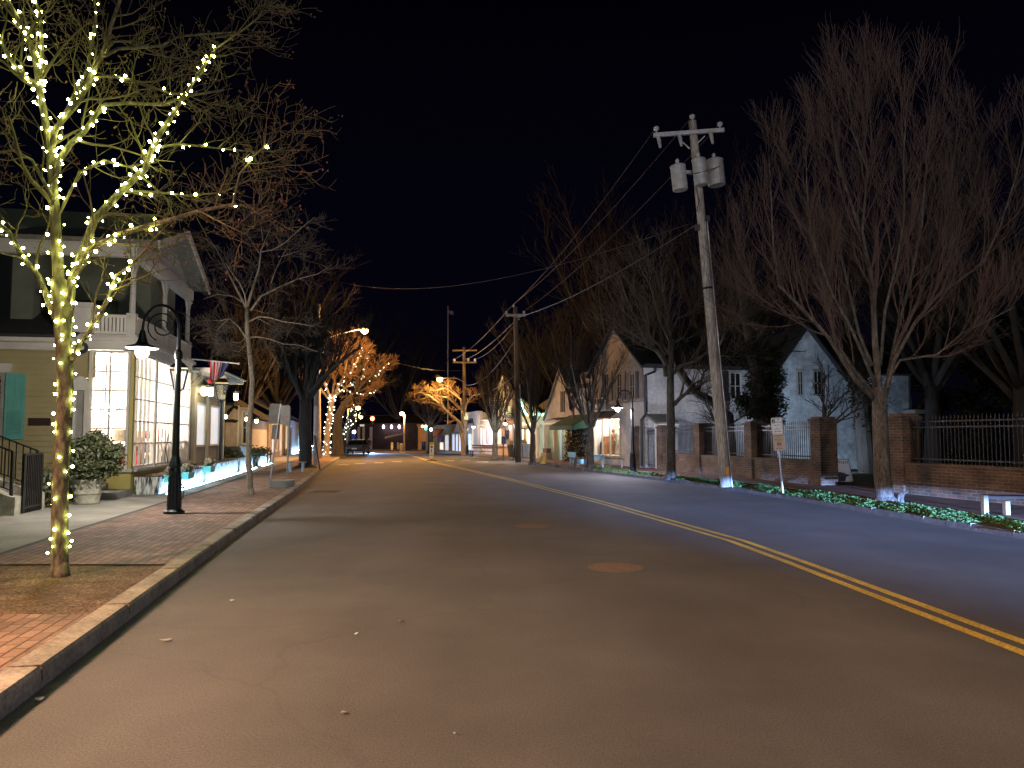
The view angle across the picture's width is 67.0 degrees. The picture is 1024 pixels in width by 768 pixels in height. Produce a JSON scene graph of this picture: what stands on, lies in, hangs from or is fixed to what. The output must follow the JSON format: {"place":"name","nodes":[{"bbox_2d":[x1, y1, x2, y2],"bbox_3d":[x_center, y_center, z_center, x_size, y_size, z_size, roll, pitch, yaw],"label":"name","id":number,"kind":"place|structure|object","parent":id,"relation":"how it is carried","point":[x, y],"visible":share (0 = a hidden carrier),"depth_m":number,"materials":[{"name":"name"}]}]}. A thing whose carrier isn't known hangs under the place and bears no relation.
{"place":"outdoors","nodes":[
{"label":"outdoors","id":0,"kind":"place"},
{"bbox_2d":[0,614,88,671],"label":"brick strip","id":1,"kind":"object","parent":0,"point":[22,635],"visible":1,"depth_m":5.85,"materials":[{"name":"brick"}]},
{"bbox_2d":[0,449,321,555],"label":"sidewalk edge","id":2,"kind":"object","parent":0,"point":[31,544],"visible":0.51,"depth_m":13.51,"materials":[{"name":"concrete"}]},
{"bbox_2d":[0,449,322,552],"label":"sidewalk","id":3,"kind":"structure","parent":0,"point":[16,531],"depth_m":14.65,"materials":[{"name":"concrete"}]},
{"bbox_2d":[69,478,105,504],"bbox_3d":[-9.220,2.326,16.782,0.718,0.550,0.715,0,-4,0],"label":"stone urn","id":4,"kind":"object","parent":3,"relation":"on","point":[85,492],"visible":0.95,"depth_m":16.54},
{"bbox_2d":[69,429,127,484],"bbox_3d":[-9.140,1.581,16.850,1.444,1.220,1.311,1,-4,-19],"label":"bushy shrub","id":5,"kind":"object","parent":4,"relation":"in","point":[95,446],"visible":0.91,"depth_m":16.60,"materials":[{"name":"green plant"}]},
{"bbox_2d":[69,483,131,499],"bbox_3d":[-9.771,2.552,18.439,0.984,0.320,1.280,1,-4,-11],"label":"door step","id":6,"kind":"object","parent":3,"relation":"on","point":[108,494],"depth_m":18.30,"materials":[{"name":"concrete"}]},
{"bbox_2d":[0,226,209,494],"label":"corner shop","id":7,"kind":"structure","parent":3,"relation":"on","point":[141,389],"depth_m":20.09,"materials":[{"name":"white paint"}]},
{"bbox_2d":[0,254,12,319],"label":"balcony door","id":8,"kind":"structure","parent":7,"relation":"in","point":[6,262],"depth_m":19.43,"materials":[{"name":"black glass"}]},
{"bbox_2d":[76,378,87,472],"bbox_3d":[-10.672,1.207,19.125,0.327,2.697,0.055,1,-4,-11],"label":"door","id":9,"kind":"structure","parent":7,"relation":"in","point":[80,393],"depth_m":19.13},
{"bbox_2d":[88,350,130,468],"bbox_3d":[-10.023,0.630,19.240,0.940,2.939,0.090,1,-4,-11],"label":"end window","id":10,"kind":"structure","parent":7,"relation":"in","point":[92,352],"depth_m":19.24,"materials":[{"name":"glass"}]},
{"bbox_2d":[127,351,155,468],"bbox_3d":[-9.703,0.704,20.331,0.090,2.939,2.040,1,-4,-11],"label":"bay window","id":11,"kind":"structure","parent":7,"relation":"in","point":[152,360],"depth_m":20.50,"materials":[{"name":"glass"}]},
{"bbox_2d":[155,360,173,464],"bbox_3d":[-10.094,0.842,22.380,0.090,2.939,2.060,1,-4,-11],"label":"bay window","id":12,"kind":"structure","parent":7,"relation":"in","point":[170,392],"depth_m":22.55,"materials":[{"name":"glass"}]},
{"bbox_2d":[180,371,189,461],"bbox_3d":[-10.486,0.980,24.438,0.090,2.939,2.060,1,-4,-11],"label":"bay window","id":13,"kind":"structure","parent":7,"relation":"in","point":[184,395],"depth_m":25.02,"materials":[{"name":"glass"}]},
{"bbox_2d":[190,358,239,383],"bbox_3d":[-9.797,-0.423,25.525,1.542,0.822,0.183,1,-4,-16],"label":"flag","id":14,"kind":"object","parent":7,"relation":"attached to","point":[217,369],"visible":1,"depth_m":25.54,"materials":[{"name":"multicoloured fabric"}]},
{"bbox_2d":[134,467,209,494],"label":"planter wall","id":15,"kind":"structure","parent":3,"relation":"on","point":[150,484],"depth_m":19.45,"materials":[{"name":"white"}]},
{"bbox_2d":[191,459,240,480],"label":"planter wall","id":16,"kind":"structure","parent":3,"relation":"on","point":[223,467],"depth_m":27.97,"materials":[{"name":"white"}]},
{"bbox_2d":[189,367,245,463],"bbox_3d":[-12.277,1.510,28.577,3.750,3.760,6.153,1,-4,-11],"label":"lantern porch","id":17,"kind":"object","parent":3,"relation":"on","point":[204,425],"visible":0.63,"depth_m":27.91,"materials":[{"name":"white paint"}]},
{"bbox_2d":[196,402,205,446],"bbox_3d":[-10.908,1.435,27.084,0.347,1.521,1.525,0,-4,0],"label":"window","id":18,"kind":"structure","parent":17,"relation":"in","point":[201,408],"depth_m":27.33,"materials":[{"name":"glass"}]},
{"bbox_2d":[209,405,219,445],"bbox_3d":[-11.388,1.604,29.600,0.403,1.521,1.819,0,-4,0],"label":"window","id":19,"kind":"structure","parent":17,"relation":"in","point":[214,419],"depth_m":29.72,"materials":[{"name":"glass"}]},
{"bbox_2d":[223,369,252,445],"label":"grey cottage","id":20,"kind":"structure","parent":3,"relation":"on","point":[234,434],"depth_m":38.27,"materials":[{"name":"paint"}]},
{"bbox_2d":[0,446,1023,767],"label":"road","id":21,"kind":"structure","parent":0,"point":[504,644],"depth_m":6.01,"materials":[{"name":"asphalt"}]},
{"bbox_2d":[0,448,339,719],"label":"kerb","id":22,"kind":"structure","parent":21,"relation":"on","point":[57,655],"depth_m":6.30,"materials":[{"name":"concrete"}]},
{"bbox_2d":[296,299,409,439],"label":"background tree","id":23,"kind":"object","parent":21,"relation":"on","point":[352,428],"visible":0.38,"depth_m":114.51,"materials":[{"name":"brown plant"}]},
{"bbox_2d":[339,310,462,448],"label":"background tree","id":24,"kind":"object","parent":21,"relation":"on","point":[398,409],"visible":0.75,"depth_m":129.47,"materials":[{"name":"brown plant"}]},
{"bbox_2d":[407,391,451,452],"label":"street tree","id":25,"kind":"object","parent":21,"relation":"on","point":[428,420],"visible":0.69,"depth_m":81.59,"materials":[{"name":"brown plant"}]},
{"bbox_2d":[405,375,481,455],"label":"street tree","id":26,"kind":"object","parent":21,"relation":"on","point":[438,401],"visible":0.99,"depth_m":65.64,"materials":[{"name":"brown plant"}]},
{"bbox_2d":[426,424,462,453],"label":"red awning shop","id":27,"kind":"structure","parent":21,"relation":"on","point":[442,440],"depth_m":81.65,"materials":[{"name":"red paint"}]},
{"bbox_2d":[453,347,476,452],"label":"utility pole","id":28,"kind":"object","parent":21,"relation":"on","point":[464,362],"visible":0.84,"depth_m":69.03,"materials":[{"name":"brown wood"}]},
{"bbox_2d":[472,355,514,459],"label":"street tree","id":29,"kind":"object","parent":21,"relation":"on","point":[494,419],"visible":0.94,"depth_m":50.45,"materials":[{"name":"brown plant"}]},
{"bbox_2d":[505,305,525,462],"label":"utility pole","id":30,"kind":"object","parent":21,"relation":"on","point":[518,439],"visible":0.94,"depth_m":43.61,"materials":[{"name":"brown wood"}]},
{"bbox_2d":[501,350,556,464],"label":"street tree","id":31,"kind":"object","parent":21,"relation":"on","point":[532,416],"visible":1,"depth_m":40.98,"materials":[{"name":"brown plant"}]},
{"bbox_2d":[584,562,647,572],"bbox_3d":[1.262,2.233,9.427,0.768,0.006,0.768,0,-4,0],"label":"manhole cover","id":32,"kind":"object","parent":21,"relation":"on","point":[613,567],"visible":1,"depth_m":9.39,"materials":[{"name":"metal"}]},
{"bbox_2d":[400,452,1023,655],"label":"line","id":33,"kind":"object","parent":21,"relation":"on","point":[969,631],"visible":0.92,"depth_m":8.22,"materials":[{"name":"yellow paint"}]},
{"bbox_2d":[405,449,1023,539],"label":"kerb","id":34,"kind":"structure","parent":21,"relation":"on","point":[991,529],"depth_m":16.90,"materials":[{"name":"concrete"}]},
{"bbox_2d":[771,417,784,493],"bbox_3d":[6.875,1.841,19.984,0.357,1.968,0.073,0,-4,0],"label":"parking sign","id":35,"kind":"object","parent":34,"relation":"on","point":[778,436],"visible":1,"depth_m":19.98,"materials":[{"name":"metal"}]},
{"bbox_2d":[0,445,1023,564],"bbox_3d":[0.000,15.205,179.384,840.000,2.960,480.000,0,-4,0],"label":"ground","id":36,"kind":"structure","parent":0,"point":[990,454],"depth_m":46.80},
{"bbox_2d":[0,449,335,563],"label":"brick strip","id":37,"kind":"object","parent":36,"relation":"on","point":[153,535],"visible":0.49,"depth_m":12.30,"materials":[{"name":"brick"}]},
{"bbox_2d":[0,565,164,613],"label":"tree pit","id":38,"kind":"object","parent":37,"relation":"in","point":[37,589],"visible":0.84,"depth_m":7.63,"materials":[{"name":"brown soil"}]},
{"bbox_2d":[0,0,342,577],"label":"street tree","id":39,"kind":"object","parent":38,"relation":"on","point":[60,566],"visible":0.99,"depth_m":8.39,"materials":[{"name":"brown plant"}]},
{"bbox_2d":[0,0,64,279],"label":"string lights","id":40,"kind":"object","parent":39,"relation":"attached to","point":[33,89],"visible":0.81,"depth_m":8.56,"materials":[{"name":"grey"}]},
{"bbox_2d":[61,218,156,356],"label":"string lights","id":41,"kind":"object","parent":39,"relation":"attached to","point":[111,274],"visible":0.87,"depth_m":8.15,"materials":[{"name":"grey"}]},
{"bbox_2d":[61,45,214,343],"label":"string lights","id":42,"kind":"object","parent":39,"relation":"attached to","point":[130,174],"visible":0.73,"depth_m":8.96,"materials":[{"name":"grey"}]},
{"bbox_2d":[125,304,184,513],"bbox_3d":[-6.818,0.454,14.788,1.181,4.018,0.604,0,-4,0],"label":"post lamp","id":43,"kind":"object","parent":37,"relation":"on","point":[142,346],"visible":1,"depth_m":14.76,"materials":[{"name":"black metal"}]},
{"bbox_2d":[179,193,354,494],"bbox_3d":[-6.352,-1.130,19.710,4.588,7.938,2.766,0,-4,0],"label":"street tree","id":44,"kind":"object","parent":37,"relation":"on","point":[248,461],"visible":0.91,"depth_m":19.66,"materials":[{"name":"brown plant"}]},
{"bbox_2d":[268,403,281,487],"bbox_3d":[-6.820,1.756,22.181,0.376,2.415,0.080,0,-4,0],"label":"traffic sign","id":45,"kind":"object","parent":37,"relation":"on","point":[274,412],"visible":1,"depth_m":22.24,"materials":[{"name":"metal"}]},
{"bbox_2d":[280,405,290,477],"bbox_3d":[-8.082,2.035,27.499,0.373,2.568,0.100,0,-4,0],"label":"traffic sign","id":46,"kind":"object","parent":37,"relation":"on","point":[285,416],"visible":0.98,"depth_m":27.58,"materials":[{"name":"metal"}]},
{"bbox_2d":[261,286,375,467],"bbox_3d":[-8.517,-0.355,35.537,6.950,8.514,4.129,-2,-4,24],"label":"street tree","id":47,"kind":"object","parent":37,"relation":"on","point":[308,388],"visible":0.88,"depth_m":35.92,"materials":[{"name":"brown plant"}]},
{"bbox_2d":[299,327,399,456],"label":"street tree","id":48,"kind":"object","parent":37,"relation":"on","point":[376,383],"visible":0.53,"depth_m":57.14,"materials":[{"name":"brown plant"}]},
{"bbox_2d":[331,355,398,457],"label":"street tree","id":49,"kind":"object","parent":37,"relation":"on","point":[337,446],"visible":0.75,"depth_m":57.24,"materials":[{"name":"brown plant"}]},
{"bbox_2d":[234,398,298,457],"bbox_3d":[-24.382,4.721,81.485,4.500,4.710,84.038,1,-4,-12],"label":"white shop front","id":50,"kind":"object","parent":36,"relation":"on","point":[259,433],"visible":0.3,"depth_m":46.28,"materials":[{"name":"paint"}]},
{"bbox_2d":[238,392,298,456],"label":"dim shop row","id":51,"kind":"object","parent":36,"relation":"on","point":[293,442],"visible":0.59,"depth_m":62.62,"materials":[{"name":"beige paint"}]},
{"bbox_2d":[474,454,606,464],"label":"footway","id":52,"kind":"structure","parent":36,"relation":"on","point":[558,461],"depth_m":46.59,"materials":[{"name":"brick"}]},
{"bbox_2d":[467,411,487,455],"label":"cream shop","id":53,"kind":"structure","parent":52,"relation":"on","point":[475,435],"depth_m":69.89,"materials":[{"name":"white paint"}]},
{"bbox_2d":[480,376,514,455],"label":"pink shop","id":54,"kind":"structure","parent":52,"relation":"on","point":[506,432],"depth_m":63.75,"materials":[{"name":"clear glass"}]},
{"bbox_2d":[485,297,570,411],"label":"background tree","id":55,"kind":"object","parent":52,"relation":"on","point":[545,384],"visible":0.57,"depth_m":66.31,"materials":[{"name":"brown plant"}]},
{"bbox_2d":[499,399,565,458],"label":"mint shop","id":56,"kind":"structure","parent":52,"relation":"on","point":[538,433],"depth_m":51.31,"materials":[{"name":"grey"}]},
{"bbox_2d":[542,368,588,459],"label":"gabled shop","id":57,"kind":"structure","parent":52,"relation":"on","point":[557,409],"depth_m":47.45,"materials":[{"name":"beige paint"}]},
{"bbox_2d":[562,428,586,461],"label":"ivy column","id":58,"kind":"structure","parent":52,"relation":"on","point":[577,444],"depth_m":43.63,"materials":[{"name":"green plant"}]},
{"bbox_2d":[512,279,605,387],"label":"background tree","id":59,"kind":"object","parent":36,"relation":"on","point":[566,324],"visible":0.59,"depth_m":61.22,"materials":[{"name":"brown plant"}]},
{"bbox_2d":[507,159,748,347],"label":"background tree","id":60,"kind":"object","parent":36,"relation":"on","point":[579,313],"visible":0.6,"depth_m":56.90,"materials":[{"name":"brown plant"}]},
{"bbox_2d":[568,325,775,468],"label":"white house","id":61,"kind":"structure","parent":36,"relation":"on","point":[641,379],"depth_m":37.36,"materials":[{"name":"beige paint"}]},
{"bbox_2d":[549,414,595,429],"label":"shop awning","id":62,"kind":"object","parent":61,"relation":"attached to","point":[569,422],"visible":0.79,"depth_m":42.83,"materials":[{"name":"green fabric"}]},
{"bbox_2d":[594,416,620,457],"bbox_3d":[4.860,2.763,40.200,0.210,2.067,3.535,1,-4,-16],"label":"window frame","id":63,"kind":"structure","parent":61,"relation":"in","point":[610,456],"depth_m":39.72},
{"bbox_2d":[597,137,859,335],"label":"background tree","id":64,"kind":"object","parent":36,"relation":"on","point":[767,314],"visible":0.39,"depth_m":48.35,"materials":[{"name":"brown plant"}]},
{"bbox_2d":[595,465,1023,518],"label":"footway","id":65,"kind":"structure","parent":36,"relation":"on","point":[1017,511],"depth_m":19.18,"materials":[{"name":"brick"}]},
{"bbox_2d":[655,425,665,469],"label":"brick pier","id":66,"kind":"structure","parent":65,"relation":"on","point":[661,437],"depth_m":33.98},
{"bbox_2d":[662,453,693,472],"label":"garden wall","id":67,"kind":"structure","parent":65,"relation":"on","point":[684,462],"depth_m":31.91,"materials":[{"name":"brick"}]},
{"bbox_2d":[666,425,693,453],"bbox_3d":[7.125,2.304,32.489,0.040,1.220,3.056,1,-4,-13],"label":"iron fence","id":68,"kind":"object","parent":67,"relation":"on","point":[686,431],"visible":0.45,"depth_m":32.22,"materials":[{"name":"grey"}]},
{"bbox_2d":[700,455,744,477],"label":"garden wall","id":69,"kind":"structure","parent":65,"relation":"on","point":[709,464],"depth_m":29.16,"materials":[{"name":"brick"}]},
{"bbox_2d":[704,423,743,455],"bbox_3d":[7.990,2.063,28.899,0.040,1.220,3.385,1,-4,-13],"label":"iron fence","id":70,"kind":"object","parent":69,"relation":"on","point":[729,430],"visible":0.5,"depth_m":28.61,"materials":[{"name":"grey"}]},
{"bbox_2d":[688,377,766,475],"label":"tree","id":71,"kind":"object","parent":65,"relation":"on","point":[728,399],"visible":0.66,"depth_m":28.96,"materials":[{"name":"brown plant"}]},
{"bbox_2d":[742,421,765,478],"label":"brick pier","id":72,"kind":"structure","parent":65,"relation":"on","point":[751,446],"depth_m":26.84,"materials":[{"name":"brick"}]},
{"bbox_2d":[752,457,810,483],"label":"garden wall","id":73,"kind":"structure","parent":65,"relation":"on","point":[793,470],"depth_m":24.94,"materials":[{"name":"brick"}]},
{"bbox_2d":[756,421,809,459],"bbox_3d":[8.885,1.813,25.186,0.040,1.220,3.352,1,-4,-13],"label":"iron fence","id":74,"kind":"object","parent":73,"relation":"on","point":[785,430],"visible":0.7,"depth_m":25.00,"materials":[{"name":"grey"}]},
{"bbox_2d":[980,494,1023,515],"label":"bench","id":75,"kind":"object","parent":65,"relation":"on","point":[985,506],"visible":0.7,"depth_m":14.49,"materials":[{"name":"concrete"}]},
{"bbox_2d":[765,325,924,468],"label":"blue house","id":76,"kind":"structure","parent":36,"relation":"on","point":[800,367],"depth_m":37.47,"materials":[{"name":"paint"}]},
{"bbox_2d":[879,288,949,439],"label":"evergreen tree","id":77,"kind":"object","parent":36,"relation":"on","point":[908,303],"visible":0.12,"depth_m":50.28,"materials":[{"name":"green plant"}]},
{"bbox_2d":[904,253,972,462],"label":"evergreen tree","id":78,"kind":"object","parent":36,"relation":"on","point":[915,382],"visible":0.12,"depth_m":44.10,"materials":[{"name":"green plant"}]},
{"bbox_2d":[941,288,1011,464],"bbox_3d":[24.284,-0.464,40.027,4.023,9.394,4.395,-2,-5,33],"label":"evergreen tree","id":79,"kind":"object","parent":36,"relation":"on","point":[977,381],"visible":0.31,"depth_m":39.79,"materials":[{"name":"green plant"}]},
{"bbox_2d":[945,238,1023,465],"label":"evergreen tree","id":80,"kind":"object","parent":36,"relation":"on","point":[976,412],"visible":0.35,"depth_m":36.24,"materials":[{"name":"green plant"}]},
{"bbox_2d":[0,0,1023,444],"label":"sky","id":81,"kind":"structure","parent":0,"point":[452,111],"materials":[{"name":"black"}]},
{"bbox_2d":[565,465,1021,529],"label":"verge soil","id":82,"kind":"structure","parent":0,"point":[986,523],"depth_m":15.40,"materials":[{"name":"brown soil"}]},
{"bbox_2d":[543,321,628,466],"bbox_3d":[3.682,0.422,37.550,4.320,7.254,2.977,-2,-4,28],"label":"street tree","id":83,"kind":"object","parent":82,"relation":"on","point":[590,422],"visible":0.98,"depth_m":37.25,"materials":[{"name":"brown plant"}]},
{"bbox_2d":[612,390,636,472],"bbox_3d":[4.517,1.893,31.141,1.017,3.339,0.502,0,-4,0],"label":"post lamp","id":84,"kind":"object","parent":82,"relation":"on","point":[617,407],"visible":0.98,"depth_m":31.04,"materials":[{"name":"metal"}]},
{"bbox_2d":[580,218,783,479],"bbox_3d":[5.963,-1.260,26.983,7.260,9.194,4.320,0,-4,0],"label":"street tree","id":85,"kind":"object","parent":82,"relation":"on","point":[669,370],"visible":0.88,"depth_m":27.00,"materials":[{"name":"brown plant"}]},
{"bbox_2d":[653,114,732,486],"bbox_3d":[5.335,-2.576,22.788,2.210,11.181,0.792,0,-4,0],"label":"utility pole","id":86,"kind":"object","parent":82,"relation":"on","point":[709,172],"visible":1,"depth_m":22.88,"materials":[{"name":"grey wood"}]},
{"bbox_2d":[590,466,1023,532],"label":"ground cover","id":87,"kind":"object","parent":82,"relation":"on","point":[948,514],"visible":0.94,"depth_m":16.52,"materials":[{"name":"green plant"}]},
{"bbox_2d":[696,11,1023,504],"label":"street tree","id":88,"kind":"object","parent":82,"relation":"on","point":[877,394],"visible":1,"depth_m":17.15,"materials":[{"name":"brown plant"}]},
{"bbox_2d":[838,472,873,484],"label":"garden lawn","id":89,"kind":"structure","parent":0,"point":[863,478],"depth_m":27.63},
{"bbox_2d":[640,285,754,455],"bbox_3d":[7.218,-0.213,30.083,4.568,7.659,1.904,0,-4,0],"label":"leaning tree","id":90,"kind":"object","parent":89,"relation":"on","point":[699,396],"visible":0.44,"depth_m":30.03,"materials":[{"name":"brown plant"}]},
{"bbox_2d":[692,423,713,473],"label":"brick pier","id":91,"kind":"structure","parent":89,"relation":"on","point":[699,438],"depth_m":30.57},
{"bbox_2d":[691,218,835,456],"bbox_3d":[10.206,-1.833,31.515,5.667,10.994,4.723,-1,-4,9],"label":"ivy tree","id":92,"kind":"object","parent":89,"relation":"on","point":[771,405],"visible":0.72,"depth_m":30.87,"materials":[{"name":"green plant"}]},
{"bbox_2d":[807,417,838,485],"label":"brick pier","id":93,"kind":"structure","parent":89,"relation":"on","point":[823,452],"depth_m":23.09,"materials":[{"name":"brick"}]},
{"bbox_2d":[838,459,853,482],"bbox_3d":[10.399,2.782,24.810,0.854,0.764,0.654,0,-4,0],"label":"sandwich board","id":94,"kind":"object","parent":89,"relation":"on","point":[844,473],"visible":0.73,"depth_m":24.59,"materials":[{"name":"white metal"}]},
{"bbox_2d":[803,354,896,422],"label":"tree","id":95,"kind":"object","parent":89,"relation":"on","point":[824,407],"visible":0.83,"depth_m":26.30,"materials":[{"name":"brown plant"}]},
{"bbox_2d":[836,264,888,472],"bbox_3d":[14.952,-0.706,33.137,2.130,8.994,1.339,0,-4,0],"label":"ivy tree","id":96,"kind":"object","parent":89,"relation":"on","point":[862,427],"visible":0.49,"depth_m":32.81,"materials":[{"name":"green plant"}]},
{"bbox_2d":[773,100,1023,462],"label":"background tree","id":97,"kind":"object","parent":89,"relation":"on","point":[932,377],"visible":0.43,"depth_m":33.80,"materials":[{"name":"brown plant"}]},
{"bbox_2d":[888,413,922,492],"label":"brick pier","id":98,"kind":"structure","parent":89,"relation":"on","point":[900,434],"depth_m":19.90,"materials":[{"name":"brick"}]},
{"bbox_2d":[837,86,1023,466],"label":"background tree","id":99,"kind":"object","parent":89,"relation":"on","point":[1012,388],"visible":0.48,"depth_m":23.75,"materials":[{"name":"brown plant"}]},
{"bbox_2d":[904,462,1023,505],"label":"garden wall","id":100,"kind":"structure","parent":89,"relation":"on","point":[962,481],"depth_m":17.93,"materials":[{"name":"brick"}]},
{"bbox_2d":[910,413,1023,466],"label":"iron fence","id":101,"kind":"object","parent":100,"relation":"on","point":[970,426],"visible":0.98,"depth_m":18.04,"materials":[{"name":"grey"}]},
{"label":"brick apron","id":102,"kind":"structure","parent":0,"visible":0},
{"bbox_2d":[0,477,44,515],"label":"entrance steps","id":103,"kind":"structure","parent":102,"relation":"on","point":[10,505],"depth_m":14.31,"materials":[{"name":"concrete"}]},
{"bbox_2d":[20,453,43,513],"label":"iron gate","id":104,"kind":"structure","parent":103,"relation":"attached to","point":[29,504],"depth_m":14.91,"materials":[{"name":"grey"}]},
{"bbox_2d":[0,208,174,487],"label":"yellow house","id":105,"kind":"structure","parent":102,"relation":"on","point":[28,380],"depth_m":18.96,"materials":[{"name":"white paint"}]},
{"bbox_2d":[174,286,296,403],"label":"background tree","id":106,"kind":"object","parent":102,"relation":"on","point":[244,390],"visible":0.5,"depth_m":49.65,"materials":[{"name":"brown plant"}]},
{"bbox_2d":[174,229,371,455],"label":"background tree","id":107,"kind":"object","parent":102,"relation":"on","point":[283,386],"visible":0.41,"depth_m":61.37,"materials":[{"name":"brown plant"}]},
{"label":"far lawn","id":108,"kind":"structure","parent":0,"visible":0},
{"bbox_2d":[346,415,424,448],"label":"dark hall","id":109,"kind":"structure","parent":108,"relation":"on","point":[381,432],"depth_m":130.48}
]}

